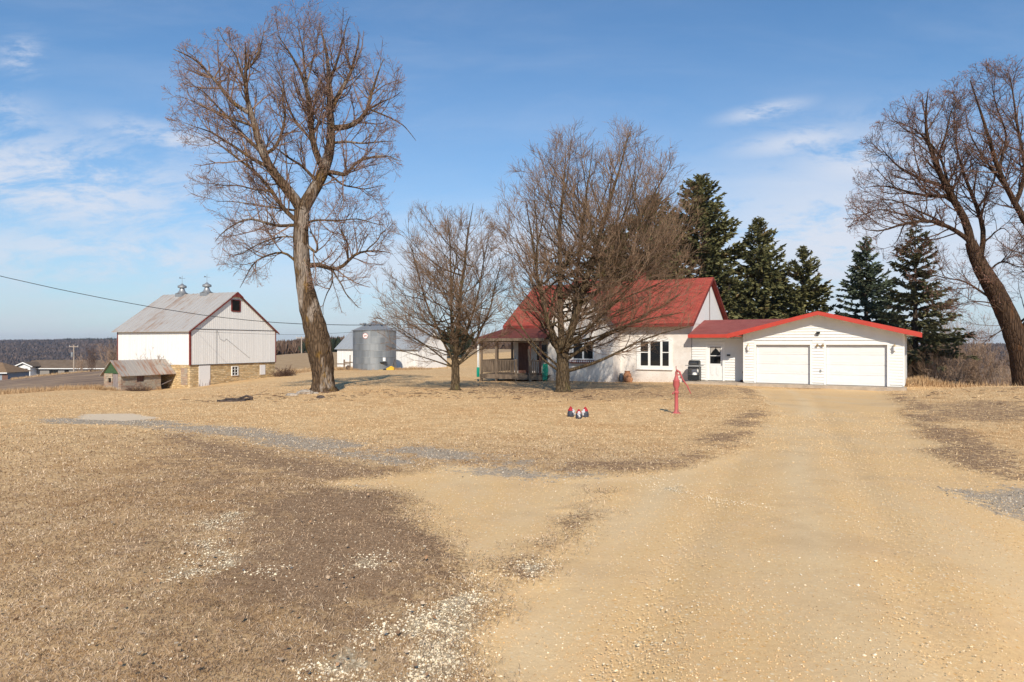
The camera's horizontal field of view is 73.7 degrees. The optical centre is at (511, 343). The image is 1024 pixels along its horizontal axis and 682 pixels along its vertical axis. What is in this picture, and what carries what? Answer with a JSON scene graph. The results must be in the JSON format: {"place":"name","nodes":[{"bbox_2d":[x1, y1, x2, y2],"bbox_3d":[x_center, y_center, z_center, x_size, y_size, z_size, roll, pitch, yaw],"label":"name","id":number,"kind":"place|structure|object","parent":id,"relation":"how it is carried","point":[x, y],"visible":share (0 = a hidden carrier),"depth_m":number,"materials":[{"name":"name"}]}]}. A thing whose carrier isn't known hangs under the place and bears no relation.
{"place":"outdoors","nodes":[
{"label":"outdoors","id":0,"kind":"place"},
{"bbox_2d":[1,276,492,324],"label":"power line","id":1,"kind":"object","parent":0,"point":[179,311],"visible":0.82,"depth_m":46.68,"materials":[{"name":"black metal"}]},
{"bbox_2d":[0,348,1023,681],"bbox_3d":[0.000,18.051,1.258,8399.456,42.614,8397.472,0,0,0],"label":"ground","id":2,"kind":"structure","parent":0,"point":[520,512],"depth_m":6.12,"materials":[{"name":"beige gravel"}]},
{"bbox_2d":[0,362,30,379],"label":"garage house","id":3,"kind":"structure","parent":2,"relation":"on","point":[8,371],"depth_m":193.16,"materials":[{"name":"blue"}]},
{"bbox_2d":[2,374,7,379],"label":"window","id":4,"kind":"structure","parent":3,"relation":"in","point":[4,376],"depth_m":189.95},
{"bbox_2d":[15,360,106,375],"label":"ranch house","id":5,"kind":"structure","parent":2,"relation":"on","point":[37,367],"depth_m":225.00,"materials":[{"name":"white wood"}]},
{"bbox_2d":[69,345,77,371],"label":"utility pole","id":6,"kind":"object","parent":2,"relation":"on","point":[72,353],"visible":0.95,"depth_m":174.86,"materials":[{"name":"grey wood"}]},
{"bbox_2d":[75,352,87,370],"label":"bare shrub","id":7,"kind":"object","parent":2,"relation":"on","point":[81,365],"visible":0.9,"depth_m":204.74,"materials":[{"name":"brown plant"}]},
{"bbox_2d":[84,342,104,371],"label":"bare shrub","id":8,"kind":"object","parent":2,"relation":"on","point":[94,359],"visible":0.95,"depth_m":149.93,"materials":[{"name":"plant"}]},
{"bbox_2d":[94,342,116,364],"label":"bare shrub","id":9,"kind":"object","parent":2,"relation":"on","point":[108,356],"visible":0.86,"depth_m":139.88,"materials":[{"name":"brown plant"}]},
{"bbox_2d":[104,338,116,359],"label":"bare shrub","id":10,"kind":"object","parent":2,"relation":"on","point":[112,349],"visible":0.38,"depth_m":148.88,"materials":[{"name":"brown plant"}]},
{"bbox_2d":[100,359,175,390],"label":"stone shed","id":11,"kind":"structure","parent":2,"relation":"on","point":[123,375],"depth_m":61.29,"materials":[{"name":"grey stone"}]},
{"bbox_2d":[113,374,117,388],"bbox_3d":[-34.822,3.480,60.051,0.701,1.640,0.040,0,0,23],"label":"door","id":12,"kind":"structure","parent":11,"relation":"in","point":[115,376],"depth_m":60.05,"materials":[{"name":"grey wood"}]},
{"bbox_2d":[124,383,151,390],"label":"bramble","id":13,"kind":"object","parent":2,"relation":"on","point":[142,388],"visible":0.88,"depth_m":60.24,"materials":[{"name":"brown plant"}]},
{"bbox_2d":[136,348,171,379],"bbox_3d":[-33.914,2.246,63.953,3.609,4.045,3.244,0,0,0],"label":"bare shrub","id":14,"kind":"object","parent":2,"relation":"on","point":[155,361],"visible":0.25,"depth_m":63.78,"materials":[{"name":"brown plant"}]},
{"bbox_2d":[112,292,278,388],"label":"barn","id":15,"kind":"structure","parent":2,"relation":"on","point":[206,354],"depth_m":67.45,"materials":[{"name":"white wood"}]},
{"bbox_2d":[175,277,187,296],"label":"roof ventilator","id":16,"kind":"object","parent":15,"relation":"on","point":[181,291],"visible":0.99,"depth_m":71.73,"materials":[{"name":"silver metal"}]},
{"bbox_2d":[199,365,209,386],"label":"stable door","id":17,"kind":"structure","parent":15,"relation":"in","point":[204,370],"depth_m":65.47,"materials":[{"name":"white wood"}]},
{"bbox_2d":[200,276,212,295],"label":"roof ventilator","id":18,"kind":"object","parent":15,"relation":"on","point":[206,291],"visible":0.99,"depth_m":70.37,"materials":[{"name":"silver metal"}]},
{"bbox_2d":[231,366,237,375],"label":"window","id":19,"kind":"structure","parent":15,"relation":"in","point":[234,369],"depth_m":68.97,"materials":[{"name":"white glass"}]},
{"bbox_2d":[231,299,240,311],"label":"hay door","id":20,"kind":"structure","parent":15,"relation":"in","point":[235,304],"depth_m":68.98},
{"bbox_2d":[197,325,439,334],"bbox_3d":[-15.983,-1.126,57.002,31.316,0.769,0.753,0,0,28],"label":"power line","id":21,"kind":"object","parent":15,"relation":"attached to","point":[304,334],"visible":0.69,"depth_m":58.52,"materials":[{"name":"black metal"}]},
{"bbox_2d":[217,395,252,401],"bbox_3d":[-10.864,2.152,27.000,1.263,0.243,0.800,0,0,0],"label":"iron grate","id":22,"kind":"object","parent":2,"relation":"on","point":[234,399],"visible":0.96,"depth_m":26.96,"materials":[{"name":"grey metal"}]},
{"bbox_2d":[63,325,474,357],"bbox_3d":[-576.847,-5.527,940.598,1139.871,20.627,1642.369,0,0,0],"label":"evergreen belt","id":23,"kind":"object","parent":2,"relation":"on","point":[335,342],"visible":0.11,"depth_m":240.55,"materials":[{"name":"plant"}]},
{"bbox_2d":[269,365,297,376],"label":"bramble","id":24,"kind":"object","parent":2,"relation":"on","point":[285,372],"visible":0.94,"depth_m":73.59,"materials":[{"name":"brown plant"}]},
{"bbox_2d":[162,0,414,391],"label":"bare tree","id":25,"kind":"object","parent":2,"relation":"on","point":[318,345],"visible":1,"depth_m":32.41,"materials":[{"name":"brown plant"}]},
{"bbox_2d":[285,393,297,395],"bbox_3d":[-9.523,2.242,29.500,0.549,0.209,0.450,0,0,0],"label":"rock","id":26,"kind":"object","parent":2,"relation":"on","point":[290,394],"visible":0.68,"depth_m":29.37,"materials":[{"name":"stone"}]},
{"bbox_2d":[296,389,312,394],"bbox_3d":[-9.290,2.243,30.537,0.779,0.373,0.584,0,0,-15],"label":"rock","id":27,"kind":"object","parent":2,"relation":"on","point":[303,391],"visible":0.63,"depth_m":30.36,"materials":[{"name":"stone"}]},
{"bbox_2d":[336,355,352,369],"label":"rail fence","id":28,"kind":"object","parent":2,"relation":"on","point":[347,366],"visible":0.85,"depth_m":90.96,"materials":[{"name":"white wood"}]},
{"bbox_2d":[0,426,721,681],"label":"dry grass","id":29,"kind":"structure","parent":2,"relation":"on","point":[129,596],"depth_m":4.75,"materials":[{"name":"brown plant"}]},
{"bbox_2d":[352,321,395,369],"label":"grain bin","id":30,"kind":"object","parent":2,"relation":"on","point":[370,352],"visible":0.88,"depth_m":86.60,"materials":[{"name":"metal"}]},
{"bbox_2d":[383,359,394,369],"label":"push mower","id":31,"kind":"object","parent":2,"relation":"on","point":[391,368],"visible":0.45,"depth_m":85.40,"materials":[{"name":"yellow paint"}]},
{"bbox_2d":[335,329,448,367],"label":"white shed","id":32,"kind":"structure","parent":2,"relation":"on","point":[344,347],"depth_m":97.86,"materials":[{"name":"white metal"}]},
{"bbox_2d":[423,349,439,367],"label":"sliding door","id":33,"kind":"structure","parent":32,"relation":"in","point":[434,357],"depth_m":97.45,"materials":[{"name":"white metal"}]},
{"bbox_2d":[368,200,517,389],"bbox_3d":[-3.350,-2.370,33.903,7.629,9.396,7.193,0,0,0],"label":"bare tree","id":34,"kind":"object","parent":2,"relation":"on","point":[456,293],"visible":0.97,"depth_m":33.41,"materials":[{"name":"brown plant"}]},
{"bbox_2d":[0,338,1009,367],"bbox_3d":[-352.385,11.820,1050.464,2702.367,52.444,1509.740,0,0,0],"label":"valley woods","id":35,"kind":"object","parent":2,"relation":"on","point":[14,352],"visible":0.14,"depth_m":1107.19,"materials":[{"name":"plant"}]},
{"bbox_2d":[2,395,1010,681],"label":"fallen leaves","id":36,"kind":"object","parent":2,"relation":"on","point":[272,577],"visible":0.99,"depth_m":4.25,"materials":[{"name":"brown plant"}]},
{"bbox_2d":[0,366,1021,394],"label":"tall weeds","id":37,"kind":"object","parent":2,"relation":"on","point":[920,380],"visible":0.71,"depth_m":61.68,"materials":[{"name":"brown plant"}]},
{"bbox_2d":[0,372,1023,495],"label":"straw lawn","id":38,"kind":"structure","parent":2,"relation":"on","point":[298,404],"depth_m":18.35,"materials":[{"name":"beige plant"}]},
{"bbox_2d":[0,392,1023,681],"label":"thatch","id":39,"kind":"object","parent":2,"relation":"on","point":[402,530],"visible":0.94,"depth_m":5.66,"materials":[{"name":"brown plant"}]},
{"bbox_2d":[4,439,1023,681],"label":"pale stones","id":40,"kind":"object","parent":2,"relation":"on","point":[434,646],"visible":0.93,"depth_m":4.08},
{"bbox_2d":[477,328,550,380],"bbox_3d":[0.863,0.675,46.330,5.450,3.949,5.150,0,0,31],"label":"porch","id":41,"kind":"object","parent":2,"relation":"on","point":[494,368],"visible":0.84,"depth_m":44.91,"materials":[{"name":"brown wood"}]},
{"bbox_2d":[477,341,479,376],"bbox_3d":[-2.274,1.050,45.826,0.170,2.400,0.155,0,0,31],"label":"downspout","id":42,"kind":"object","parent":41,"relation":"attached to","point":[478,371],"visible":0.95,"depth_m":45.79,"materials":[{"name":"white metal"}]},
{"bbox_2d":[542,364,547,379],"bbox_3d":[2.101,1.835,43.183,0.411,1.114,0.105,0,0,31],"label":"garden hose","id":43,"kind":"object","parent":41,"relation":"hanging from","point":[545,370],"visible":0.96,"depth_m":43.15,"materials":[{"name":"teal plastic"}]},
{"bbox_2d":[26,417,1023,520],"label":"grey gravel","id":44,"kind":"structure","parent":2,"relation":"on","point":[314,444],"depth_m":10.81,"materials":[{"name":"grey gravel"}]},
{"bbox_2d":[528,349,533,381],"bbox_3d":[1.186,1.433,42.840,0.464,2.177,0.180,0,0,31],"label":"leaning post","id":45,"kind":"object","parent":2,"relation":"on","point":[529,363],"visible":0.85,"depth_m":42.82,"materials":[{"name":"brown wood"}]},
{"bbox_2d":[567,406,575,416],"bbox_3d":[1.602,1.835,18.379,0.230,0.286,0.182,0,0,20],"label":"garden gnome","id":46,"kind":"object","parent":2,"relation":"on","point":[571,412],"visible":1,"depth_m":18.32,"materials":[{"name":"ceramic"}]},
{"bbox_2d":[576,409,581,418],"bbox_3d":[1.745,1.839,17.807,0.164,0.255,0.207,0,0,0],"label":"garden gnome","id":47,"kind":"object","parent":2,"relation":"on","point":[578,414],"visible":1,"depth_m":17.75,"materials":[{"name":"ceramic"}]},
{"bbox_2d":[582,407,588,416],"bbox_3d":[1.948,1.838,18.291,0.230,0.286,0.182,0,0,-40],"label":"garden gnome","id":48,"kind":"object","parent":2,"relation":"on","point":[585,413],"visible":0.98,"depth_m":18.23,"materials":[{"name":"ceramic"}]},
{"bbox_2d":[484,113,710,391],"bbox_3d":[3.775,-3.966,30.543,10.424,12.376,9.584,0,0,0],"label":"bare tree","id":49,"kind":"object","parent":2,"relation":"on","point":[563,341],"visible":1,"depth_m":29.76,"materials":[{"name":"brown plant"}]},
{"bbox_2d":[183,387,1020,402],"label":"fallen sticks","id":50,"kind":"object","parent":2,"relation":"on","point":[486,397],"visible":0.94,"depth_m":28.28,"materials":[{"name":"brown wood"}]},
{"bbox_2d":[276,335,938,375],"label":"field treeline","id":51,"kind":"object","parent":2,"relation":"on","point":[283,347],"visible":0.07,"depth_m":302.01,"materials":[{"name":"brown plant"}]},
{"bbox_2d":[569,222,656,281],"bbox_3d":[9.415,-3.719,61.966,11.488,14.699,11.565,0,0,-31],"label":"spruce","id":52,"kind":"object","parent":2,"relation":"on","point":[608,256],"visible":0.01,"depth_m":60.77,"materials":[{"name":"green plant"}]},
{"bbox_2d":[503,269,727,381],"bbox_3d":[7.010,-1.165,46.626,13.141,7.630,9.990,0,0,31],"label":"farmhouse","id":53,"kind":"object","parent":2,"relation":"on","point":[669,357],"visible":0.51,"depth_m":42.41,"materials":[{"name":"white paint"}]},
{"bbox_2d":[518,343,527,372],"bbox_3d":[0.811,0.975,46.391,0.900,2.050,0.100,0,0,31],"label":"side door","id":54,"kind":"structure","parent":53,"relation":"in","point":[522,347],"depth_m":46.43,"materials":[{"name":"brown wood"}]},
{"bbox_2d":[536,343,547,360],"bbox_3d":[2.010,0.600,45.663,0.900,1.200,0.130,0,0,31],"label":"window","id":55,"kind":"structure","parent":53,"relation":"in","point":[544,345],"depth_m":45.59,"materials":[{"name":"white glass"}]},
{"bbox_2d":[569,360,595,362],"bbox_3d":[4.431,1.150,42.705,1.800,0.180,0.282,0,0,31],"label":"flower box","id":56,"kind":"object","parent":53,"relation":"attached to","point":[579,361],"visible":0.9,"depth_m":42.66,"materials":[{"name":"white wood"}]},
{"bbox_2d":[572,342,594,359],"bbox_3d":[4.462,0.470,42.797,1.500,1.100,0.130,0,0,31],"label":"window","id":57,"kind":"structure","parent":53,"relation":"in","point":[589,355],"depth_m":42.75,"materials":[{"name":"white glass"}]},
{"bbox_2d":[637,339,672,369],"bbox_3d":[8.671,0.665,41.668,2.300,1.890,0.100,0,0,31],"label":"picture window","id":58,"kind":"structure","parent":53,"relation":"in","point":[662,359],"depth_m":41.61,"materials":[{"name":"white glass"}]},
{"bbox_2d":[619,373,623,381],"bbox_3d":[6.770,2.128,42.343,0.304,0.550,0.304,0,0,31],"label":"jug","id":59,"kind":"object","parent":2,"relation":"on","point":[621,379],"visible":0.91,"depth_m":42.23,"materials":[{"name":"grey ceramic"}]},
{"bbox_2d":[623,371,630,381],"bbox_3d":[7.131,2.047,42.207,0.494,0.700,0.494,0,0,31],"label":"clay pot","id":60,"kind":"object","parent":2,"relation":"on","point":[626,374],"visible":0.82,"depth_m":42.05,"materials":[{"name":"ceramic"}]},
{"bbox_2d":[625,376,632,381],"bbox_3d":[7.172,2.198,41.809,0.456,0.380,0.456,0,0,31],"label":"clay pot","id":61,"kind":"object","parent":2,"relation":"on","point":[629,379],"visible":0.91,"depth_m":41.65,"materials":[{"name":"ceramic"}]},
{"bbox_2d":[611,193,716,279],"bbox_3d":[13.152,-4.908,61.942,12.728,17.454,13.700,0,0,0],"label":"spruce","id":62,"kind":"object","parent":2,"relation":"on","point":[673,262],"visible":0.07,"depth_m":60.93,"materials":[{"name":"green plant"}]},
{"bbox_2d":[672,368,690,413],"bbox_3d":[4.907,1.342,19.820,0.574,1.380,0.260,0,0,0],"label":"hand pump","id":63,"kind":"object","parent":2,"relation":"on","point":[676,382],"visible":1,"depth_m":19.77,"materials":[{"name":"red paint"}]},
{"bbox_2d":[685,360,703,380],"bbox_3d":[10.595,1.571,39.664,1.000,1.197,0.552,0,0,31],"label":"gas grill","id":64,"kind":"object","parent":2,"relation":"on","point":[694,364],"visible":1,"depth_m":39.53,"materials":[{"name":"black metal"}]},
{"bbox_2d":[650,173,769,319],"bbox_3d":[16.676,-5.549,60.165,12.586,18.934,12.893,0,0,37],"label":"spruce","id":65,"kind":"object","parent":2,"relation":"on","point":[716,259],"visible":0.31,"depth_m":58.33,"materials":[{"name":"green plant"}]},
{"bbox_2d":[688,319,783,380],"bbox_3d":[14.673,0.355,41.228,6.220,3.630,6.670,0,0,31],"label":"entry link","id":66,"kind":"object","parent":2,"relation":"on","point":[713,345],"visible":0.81,"depth_m":39.86,"materials":[{"name":"white plastic"}]},
{"bbox_2d":[708,344,722,379],"bbox_3d":[11.858,1.100,39.827,0.870,2.100,0.112,0,0,31],"label":"door","id":67,"kind":"structure","parent":66,"relation":"in","point":[715,351],"depth_m":39.84,"materials":[{"name":"white paint"}]},
{"bbox_2d":[718,267,760,319],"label":"spruce","id":68,"kind":"object","parent":2,"relation":"on","point":[727,286],"visible":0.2,"depth_m":56.57,"materials":[{"name":"green plant"}]},
{"bbox_2d":[717,216,801,319],"bbox_3d":[21.003,-3.770,57.921,9.562,13.994,10.285,0,0,0],"label":"spruce","id":69,"kind":"object","parent":2,"relation":"on","point":[772,279],"visible":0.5,"depth_m":56.79,"materials":[{"name":"green plant"}]},
{"bbox_2d":[685,311,921,390],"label":"garage","id":70,"kind":"structure","parent":2,"relation":"on","point":[854,354],"depth_m":35.90,"materials":[{"name":"white plastic"}]},
{"bbox_2d":[757,345,809,383],"bbox_3d":[14.734,1.131,37.115,2.750,2.117,0.060,0,0,31],"label":"garage door","id":71,"kind":"structure","parent":70,"relation":"in","point":[789,368],"depth_m":37.09,"materials":[{"name":"white paint"}]},
{"bbox_2d":[827,345,886,386],"bbox_3d":[17.786,1.131,35.281,2.810,2.117,0.060,0,0,31],"label":"garage door","id":72,"kind":"structure","parent":70,"relation":"in","point":[848,365],"depth_m":35.23,"materials":[{"name":"white paint"}]},
{"bbox_2d":[771,245,841,318],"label":"spruce","id":73,"kind":"object","parent":2,"relation":"on","point":[811,294],"visible":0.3,"depth_m":55.26,"materials":[{"name":"green plant"}]},
{"bbox_2d":[834,236,911,345],"bbox_3d":[27.343,-2.680,51.986,7.098,11.197,6.987,0,0,0],"label":"spruce","id":74,"kind":"object","parent":2,"relation":"on","point":[871,285],"visible":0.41,"depth_m":51.57,"materials":[{"name":"green plant"}]},
{"bbox_2d":[907,360,932,377],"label":"bare shrub","id":75,"kind":"object","parent":2,"relation":"on","point":[908,376],"visible":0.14,"depth_m":51.64,"materials":[{"name":"brown plant"}]},
{"bbox_2d":[874,224,979,376],"bbox_3d":[26.822,-2.627,45.157,6.323,10.671,6.052,0,0,0],"label":"spruce","id":76,"kind":"object","parent":2,"relation":"on","point":[928,325],"visible":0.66,"depth_m":44.49,"materials":[{"name":"green plant"}]},
{"bbox_2d":[843,55,1023,385],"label":"bare tree","id":77,"kind":"object","parent":2,"relation":"on","point":[1007,316],"visible":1,"depth_m":36.40,"materials":[{"name":"brown plant"}]},
{"bbox_2d":[907,343,962,379],"bbox_3d":[26.867,1.157,44.069,3.228,2.967,3.826,0,0,-12],"label":"bare shrub","id":78,"kind":"object","parent":2,"relation":"on","point":[922,369],"visible":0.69,"depth_m":43.90,"materials":[{"name":"brown plant"}]},
{"bbox_2d":[890,298,995,382],"bbox_3d":[29.825,-0.037,46.948,6.403,6.757,5.938,0,0,0],"label":"bare shrub","id":79,"kind":"object","parent":2,"relation":"on","point":[942,358],"visible":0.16,"depth_m":46.60,"materials":[{"name":"brown plant"}]},
{"bbox_2d":[921,346,976,383],"bbox_3d":[27.188,1.483,42.210,2.879,2.938,3.528,0,0,44],"label":"bare shrub","id":80,"kind":"object","parent":2,"relation":"on","point":[950,375],"visible":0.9,"depth_m":42.05,"materials":[{"name":"brown plant"}]},
{"bbox_2d":[923,305,1005,384],"bbox_3d":[33.185,0.698,50.233,5.535,7.409,7.176,0,0,0],"label":"bare shrub","id":81,"kind":"object","parent":2,"relation":"on","point":[972,378],"visible":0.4,"depth_m":49.45,"materials":[{"name":"brown plant"}]},
{"bbox_2d":[946,334,1008,385],"bbox_3d":[33.196,1.702,49.404,4.575,5.783,5.729,0,0,0],"label":"bare shrub","id":82,"kind":"object","parent":2,"relation":"on","point":[986,359],"visible":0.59,"depth_m":48.71,"materials":[{"name":"brown plant"}]},
{"bbox_2d":[960,346,1010,385],"bbox_3d":[34.140,2.206,48.320,5.112,4.862,5.357,0,0,0],"label":"bare shrub","id":83,"kind":"object","parent":2,"relation":"on","point":[1004,375],"visible":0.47,"depth_m":48.20,"materials":[{"name":"brown plant"}]},
{"bbox_2d":[992,359,1011,385],"bbox_3d":[31.874,1.913,42.992,2.619,3.596,3.174,0,0,24],"label":"bare shrub","id":84,"kind":"object","parent":2,"relation":"on","point":[1009,378],"visible":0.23,"depth_m":43.50,"materials":[{"name":"brown plant"}]},
{"bbox_2d":[0,0,1023,343],"label":"sky","id":85,"kind":"structure","parent":0,"point":[774,100],"materials":[{"name":"blue"}]},
{"bbox_2d":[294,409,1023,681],"bbox_3d":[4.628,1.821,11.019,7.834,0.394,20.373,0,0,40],"label":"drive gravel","id":86,"kind":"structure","parent":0,"point":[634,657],"depth_m":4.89,"materials":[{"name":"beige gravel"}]}
]}

